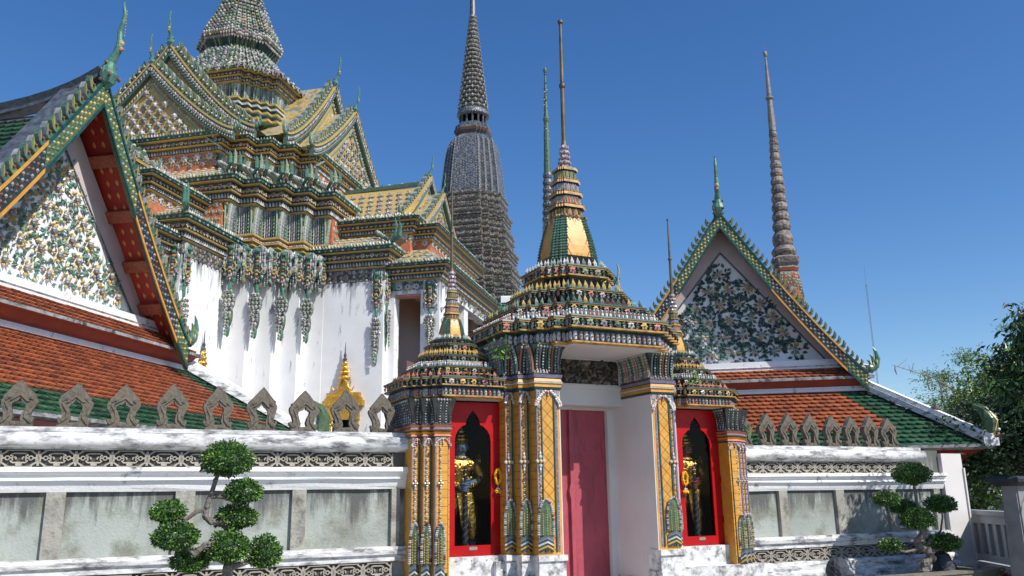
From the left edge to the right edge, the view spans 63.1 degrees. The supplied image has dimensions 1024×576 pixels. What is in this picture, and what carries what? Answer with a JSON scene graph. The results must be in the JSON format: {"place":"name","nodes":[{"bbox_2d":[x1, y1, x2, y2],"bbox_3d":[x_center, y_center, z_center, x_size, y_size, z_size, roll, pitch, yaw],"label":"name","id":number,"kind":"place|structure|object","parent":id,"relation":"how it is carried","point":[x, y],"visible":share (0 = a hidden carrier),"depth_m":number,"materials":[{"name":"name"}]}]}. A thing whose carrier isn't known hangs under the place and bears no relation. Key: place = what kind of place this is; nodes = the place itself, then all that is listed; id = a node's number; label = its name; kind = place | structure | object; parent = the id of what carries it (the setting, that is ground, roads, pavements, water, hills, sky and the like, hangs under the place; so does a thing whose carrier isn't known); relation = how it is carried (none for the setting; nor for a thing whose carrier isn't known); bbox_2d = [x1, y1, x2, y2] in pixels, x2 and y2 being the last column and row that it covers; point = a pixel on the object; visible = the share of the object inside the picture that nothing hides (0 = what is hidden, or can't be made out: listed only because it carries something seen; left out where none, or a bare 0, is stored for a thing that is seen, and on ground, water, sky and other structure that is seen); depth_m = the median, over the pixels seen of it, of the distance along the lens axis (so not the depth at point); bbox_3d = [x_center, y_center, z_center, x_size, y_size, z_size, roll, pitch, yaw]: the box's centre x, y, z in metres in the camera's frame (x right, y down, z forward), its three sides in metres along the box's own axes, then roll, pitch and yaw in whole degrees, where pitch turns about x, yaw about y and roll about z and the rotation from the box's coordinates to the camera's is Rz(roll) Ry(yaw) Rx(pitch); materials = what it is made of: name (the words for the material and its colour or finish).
{"place":"outdoors","nodes":[
{"label":"outdoors","id":0,"kind":"place"},
{"bbox_2d":[0,0,1023,413],"label":"sky","id":1,"kind":"structure","parent":0,"point":[899,124],"materials":[{"name":"blue"}]},
{"bbox_2d":[542,67,551,235],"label":"green spire","id":2,"kind":"structure","parent":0,"point":[547,181],"depth_m":34.05,"materials":[{"name":"tile"}]},
{"label":"ground","id":3,"kind":"structure","parent":0,"visible":0},
{"bbox_2d":[0,1,332,431],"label":"pavilion","id":4,"kind":"structure","parent":3,"relation":"on","point":[89,301],"depth_m":14.68,"materials":[{"name":"tile"}]},
{"bbox_2d":[0,426,407,575],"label":"compound wall","id":5,"kind":"structure","parent":3,"relation":"on","point":[77,501],"depth_m":9.10,"materials":[{"name":"paint"}]},
{"bbox_2d":[0,380,38,425],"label":"stone merlon","id":6,"kind":"object","parent":5,"relation":"on","point":[23,392],"visible":1,"depth_m":8.73,"materials":[{"name":"stone"}]},
{"bbox_2d":[56,382,93,426],"bbox_3d":[-4.696,1.263,8.980,0.337,0.492,0.114,7,-14,-24],"label":"stone merlon","id":7,"kind":"object","parent":5,"relation":"on","point":[71,396],"visible":0.98,"depth_m":8.94,"materials":[{"name":"stone"}]},
{"bbox_2d":[106,385,140,427],"bbox_3d":[-4.272,1.308,9.169,0.345,0.488,0.112,8,-16,-28],"label":"stone merlon","id":8,"kind":"object","parent":5,"relation":"on","point":[126,394],"visible":0.99,"depth_m":9.14,"materials":[{"name":"stone"}]},
{"bbox_2d":[155,383,188,428],"bbox_3d":[-3.824,1.336,9.391,0.336,0.522,0.118,7,-17,-28],"label":"stone merlon","id":9,"kind":"object","parent":5,"relation":"on","point":[175,395],"visible":0.98,"depth_m":9.35,"materials":[{"name":"stone"}]},
{"bbox_2d":[202,386,233,429],"bbox_3d":[-3.382,1.387,9.584,0.332,0.513,0.112,6,-15,-29],"label":"stone merlon","id":10,"kind":"object","parent":5,"relation":"on","point":[220,397],"visible":0.99,"depth_m":9.55,"materials":[{"name":"stone"}]},
{"bbox_2d":[246,387,276,430],"bbox_3d":[-2.937,1.425,9.785,0.354,0.520,0.125,4,-15,-21],"label":"stone merlon","id":11,"kind":"object","parent":5,"relation":"on","point":[264,398],"visible":0.96,"depth_m":9.74,"materials":[{"name":"stone"}]},
{"bbox_2d":[287,391,319,430],"bbox_3d":[-2.493,1.482,9.985,0.357,0.496,0.116,8,-17,-28],"label":"stone merlon","id":12,"kind":"object","parent":5,"relation":"on","point":[305,401],"visible":0.98,"depth_m":9.95,"materials":[{"name":"stone"}]},
{"bbox_2d":[330,390,359,431],"bbox_3d":[-2.040,1.512,10.184,0.348,0.519,0.115,3,-13,-21],"label":"stone merlon","id":13,"kind":"object","parent":5,"relation":"on","point":[347,401],"visible":0.99,"depth_m":10.14,"materials":[{"name":"stone"}]},
{"bbox_2d":[368,394,395,432],"bbox_3d":[-1.622,1.565,10.371,0.340,0.495,0.118,4,-14,-23],"label":"stone merlon","id":14,"kind":"object","parent":5,"relation":"on","point":[383,404],"visible":0.97,"depth_m":10.33,"materials":[{"name":"stone"}]},
{"bbox_2d":[148,438,283,575],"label":"topiary tree","id":15,"kind":"object","parent":3,"relation":"on","point":[229,548],"visible":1,"depth_m":7.29,"materials":[{"name":"green plant"}]},
{"bbox_2d":[78,0,501,431],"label":"porcelain hall","id":16,"kind":"structure","parent":3,"relation":"on","point":[304,250],"depth_m":28.37,"materials":[{"name":"white paint"}]},
{"bbox_2d":[198,333,207,367],"bbox_3d":[-9.341,3.514,24.931,0.279,4.562,1.400,-4,-14,13],"label":"gilded window","id":17,"kind":"structure","parent":16,"relation":"in","point":[203,362],"depth_m":25.23,"materials":[{"name":"gold metal"}]},
{"bbox_2d":[322,342,364,430],"bbox_3d":[-5.513,4.021,27.202,1.400,4.562,0.297,-4,-14,13],"label":"gilded window","id":18,"kind":"structure","parent":16,"relation":"in","point":[331,398],"depth_m":27.29,"materials":[{"name":"gold metal"}]},
{"bbox_2d":[383,187,508,575],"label":"guardian shrine","id":19,"kind":"object","parent":3,"relation":"on","point":[445,387],"visible":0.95,"depth_m":10.28,"materials":[{"name":"stone"}]},
{"bbox_2d":[455,427,485,544],"bbox_3d":[-0.658,2.517,10.606,0.434,1.627,0.604,-9,-16,32],"label":"guardian statue","id":20,"kind":"object","parent":19,"relation":"in","point":[462,460],"visible":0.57,"depth_m":10.55,"materials":[{"name":"gold metal"}]},
{"bbox_2d":[462,466,468,545],"bbox_3d":[-0.582,2.762,10.389,0.088,1.067,0.087,6,-15,-24],"label":"club","id":21,"kind":"object","parent":20,"relation":"attached to","point":[465,517],"visible":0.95,"depth_m":10.35,"materials":[{"name":"stone"}]},
{"bbox_2d":[449,402,500,556],"bbox_3d":[-0.498,2.360,10.374,0.760,1.860,0.043,6,-15,-24],"label":"frame","id":22,"kind":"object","parent":19,"relation":"in","point":[487,414],"depth_m":10.42,"materials":[{"name":"wood"}]},
{"bbox_2d":[479,334,511,359],"bbox_3d":[-0.208,0.735,10.350,0.417,0.348,0.249,0,-14,-3],"label":"weed","id":23,"kind":"object","parent":19,"relation":"on","point":[499,355],"visible":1,"depth_m":10.35,"materials":[{"name":"green plant"}]},
{"bbox_2d":[494,468,501,493],"bbox_3d":[-0.175,2.419,10.452,0.114,0.319,0.057,6,-15,-24],"label":"flower garland","id":24,"kind":"object","parent":19,"relation":"hanging from","point":[498,490],"visible":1,"depth_m":10.44},
{"bbox_2d":[441,0,521,304],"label":"dark chedi","id":25,"kind":"structure","parent":3,"relation":"on","point":[482,220],"depth_m":46.29,"materials":[{"name":"grey tile"}]},
{"bbox_2d":[498,263,620,309],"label":"green roofed hall","id":26,"kind":"structure","parent":3,"relation":"on","point":[504,299],"depth_m":25.86,"materials":[{"name":"paint"}]},
{"bbox_2d":[467,19,703,575],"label":"gateway","id":27,"kind":"object","parent":3,"relation":"on","point":[589,462],"visible":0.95,"depth_m":11.13,"materials":[{"name":"stone"}]},
{"bbox_2d":[560,410,571,575],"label":"door leaf","id":28,"kind":"structure","parent":27,"relation":"in","point":[563,413],"depth_m":11.41,"materials":[{"name":"red wood"}]},
{"bbox_2d":[572,410,609,575],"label":"door leaf","id":29,"kind":"structure","parent":27,"relation":"in","point":[591,512],"depth_m":11.57,"materials":[{"name":"red wood"}]},
{"bbox_2d":[600,271,610,284],"bbox_3d":[1.270,-0.137,11.652,0.209,0.201,0.140,6,-15,-24],"label":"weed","id":30,"kind":"object","parent":27,"relation":"on","point":[601,282],"visible":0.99,"depth_m":11.66,"materials":[{"name":"green plant"}]},
{"bbox_2d":[666,218,767,575],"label":"guardian shrine","id":31,"kind":"object","parent":3,"relation":"on","point":[709,418],"visible":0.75,"depth_m":11.86,"materials":[{"name":"stone"}]},
{"bbox_2d":[681,471,688,493],"bbox_3d":[2.417,2.704,11.615,0.117,0.317,0.057,6,-15,-24],"label":"flower garland","id":32,"kind":"object","parent":31,"relation":"hanging from","point":[685,490],"visible":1,"depth_m":11.60},
{"bbox_2d":[682,433,706,535],"bbox_3d":[2.537,2.829,12.051,0.434,1.627,0.604,-9,-16,32],"label":"guardian statue","id":33,"kind":"object","parent":31,"relation":"in","point":[689,463],"visible":0.55,"depth_m":12.00,"materials":[{"name":"gold metal"}]},
{"bbox_2d":[691,466,700,535],"bbox_3d":[2.612,3.074,11.833,0.088,1.067,0.087,6,-15,-24],"label":"club","id":34,"kind":"object","parent":33,"relation":"attached to","point":[696,515],"visible":0.91,"depth_m":11.80,"materials":[{"name":"stone"}]},
{"bbox_2d":[687,370,701,383],"bbox_3d":[2.593,1.248,11.808,0.246,0.256,0.156,6,-15,-24],"label":"weed","id":35,"kind":"object","parent":31,"relation":"on","point":[693,377],"visible":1,"depth_m":11.81,"materials":[{"name":"green plant"}]},
{"bbox_2d":[675,410,724,545],"bbox_3d":[2.638,2.665,11.790,0.768,1.860,0.047,6,-15,-24],"label":"frame","id":36,"kind":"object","parent":31,"relation":"in","point":[706,422],"depth_m":11.84,"materials":[{"name":"wood"}]},
{"bbox_2d":[763,45,807,312],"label":"grey chedi","id":37,"kind":"structure","parent":3,"relation":"on","point":[785,260],"depth_m":39.43,"materials":[{"name":"grey stone"},{"name":"amber mosaic"},{"name":"mosaic"}]},
{"bbox_2d":[649,156,1000,461],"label":"pavilion","id":38,"kind":"structure","parent":3,"relation":"on","point":[757,337],"depth_m":18.24,"materials":[{"name":"tile"}]},
{"bbox_2d":[825,556,854,575],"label":"garden rock","id":39,"kind":"object","parent":3,"relation":"on","point":[837,566],"visible":1,"depth_m":11.54,"materials":[{"name":"grey stone"}]},
{"bbox_2d":[745,445,978,575],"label":"compound wall","id":40,"kind":"structure","parent":3,"relation":"on","point":[814,510],"depth_m":12.92,"materials":[{"name":"paint"}]},
{"bbox_2d":[744,419,752,444],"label":"stone merlon","id":41,"kind":"object","parent":40,"relation":"on","point":[748,440],"visible":0.35,"depth_m":12.65,"materials":[{"name":"stone"}]},
{"bbox_2d":[744,425,753,437],"bbox_3d":[3.463,2.162,12.379,0.337,0.269,0.180,6,-15,-24],"label":"weed","id":42,"kind":"object","parent":40,"relation":"on","point":[747,433],"visible":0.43,"depth_m":12.41,"materials":[{"name":"green plant"}]},
{"bbox_2d":[756,413,775,445],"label":"stone merlon","id":43,"kind":"object","parent":40,"relation":"on","point":[766,423],"visible":0.97,"depth_m":12.82,"materials":[{"name":"stone"}]},
{"bbox_2d":[777,414,799,445],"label":"stone merlon","id":44,"kind":"object","parent":40,"relation":"on","point":[788,423],"visible":0.98,"depth_m":13.00,"materials":[{"name":"stone"}]},
{"bbox_2d":[799,414,819,445],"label":"stone merlon","id":45,"kind":"object","parent":40,"relation":"on","point":[808,423],"visible":0.98,"depth_m":13.19,"materials":[{"name":"stone"}]},
{"bbox_2d":[822,416,841,445],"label":"stone merlon","id":46,"kind":"object","parent":40,"relation":"on","point":[831,424],"visible":0.97,"depth_m":13.38,"materials":[{"name":"stone"}]},
{"bbox_2d":[841,416,860,446],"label":"stone merlon","id":47,"kind":"object","parent":40,"relation":"on","point":[849,426],"visible":0.97,"depth_m":13.54,"materials":[{"name":"stone"}]},
{"bbox_2d":[860,416,879,446],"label":"stone merlon","id":48,"kind":"object","parent":40,"relation":"on","point":[868,426],"visible":0.98,"depth_m":13.72,"materials":[{"name":"stone"}]},
{"bbox_2d":[878,418,898,446],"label":"stone merlon","id":49,"kind":"object","parent":40,"relation":"on","point":[887,426],"visible":0.97,"depth_m":13.89,"materials":[{"name":"stone"}]},
{"bbox_2d":[864,269,877,379],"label":"radio mast","id":50,"kind":"object","parent":3,"relation":"on","point":[870,320],"visible":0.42,"depth_m":55.99,"materials":[{"name":"metal"}]},
{"bbox_2d":[871,462,964,572],"bbox_3d":[6.038,3.622,12.514,1.580,1.984,0.852,6,-15,-24],"label":"topiary tree","id":51,"kind":"object","parent":3,"relation":"on","point":[913,516],"visible":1,"depth_m":12.41,"materials":[{"name":"green plant"}]},
{"bbox_2d":[881,566,999,575],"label":"planter kerb","id":52,"kind":"structure","parent":3,"relation":"on","point":[966,571],"depth_m":12.19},
{"bbox_2d":[930,551,957,571],"bbox_3d":[6.482,4.270,12.457,0.378,0.681,0.298,6,-15,-24],"label":"garden rock","id":53,"kind":"object","parent":3,"relation":"on","point":[944,562],"visible":0.71,"depth_m":12.40,"materials":[{"name":"grey stone"}]},
{"bbox_2d":[902,313,1018,488],"bbox_3d":[12.747,3.906,23.108,5.411,6.324,3.066,0,-14,-5],"label":"feathery tree","id":54,"kind":"object","parent":3,"relation":"on","point":[939,375],"visible":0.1,"depth_m":23.49,"materials":[{"name":"green plant"}]},
{"bbox_2d":[894,359,956,400],"bbox_3d":[11.184,2.460,22.370,1.693,1.206,0.424,-2,-14,6],"label":"bare branch","id":55,"kind":"object","parent":54,"relation":"attached to","point":[946,385],"visible":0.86,"depth_m":22.33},
{"bbox_2d":[920,355,1023,498],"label":"dark tree","id":56,"kind":"object","parent":3,"relation":"on","point":[1005,456],"visible":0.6,"depth_m":15.83,"materials":[{"name":"green plant"}]},
{"bbox_2d":[940,344,1023,487],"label":"green tree","id":57,"kind":"object","parent":3,"relation":"on","point":[960,397],"visible":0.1,"depth_m":20.20,"materials":[{"name":"green plant"}]},
{"bbox_2d":[968,480,1003,510],"bbox_3d":[9.516,4.839,17.298,2.021,1.953,1.736,6,-15,-24],"label":"green shrub","id":58,"kind":"object","parent":3,"relation":"on","point":[990,498],"visible":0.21,"depth_m":17.24,"materials":[{"name":"green plant"}]},
{"bbox_2d":[969,488,1003,510],"bbox_3d":[11.735,5.037,17.961,3.520,1.680,0.200,-8,-15,26],"label":"post fence","id":59,"kind":"object","parent":3,"relation":"on","point":[1000,506],"depth_m":18.53,"materials":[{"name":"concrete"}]},
{"bbox_2d":[958,301,1023,419],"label":"broadleaf tree","id":60,"kind":"object","parent":3,"relation":"on","point":[1009,388],"visible":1,"depth_m":12.12,"materials":[{"name":"green plant"}]},
{"bbox_2d":[971,509,1010,573],"bbox_3d":[7.833,4.153,13.164,0.280,1.210,2.620,-2,-14,6],"label":"white fence","id":61,"kind":"object","parent":3,"relation":"on","point":[990,535],"visible":0.58,"depth_m":13.68,"materials":[{"name":"paint"}]},
{"bbox_2d":[986,566,1010,575],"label":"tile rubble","id":62,"kind":"object","parent":3,"relation":"on","point":[1005,574],"visible":0.18,"depth_m":12.75,"materials":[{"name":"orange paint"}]},
{"bbox_2d":[999,566,1006,574],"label":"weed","id":63,"kind":"object","parent":62,"relation":"on","point":[1002,568],"visible":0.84,"depth_m":12.59,"materials":[{"name":"green plant"}]},
{"bbox_2d":[985,476,1023,575],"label":"fence pillar","id":64,"kind":"structure","parent":3,"relation":"on","point":[1012,489],"depth_m":12.06,"materials":[{"name":"paint"}]}
]}

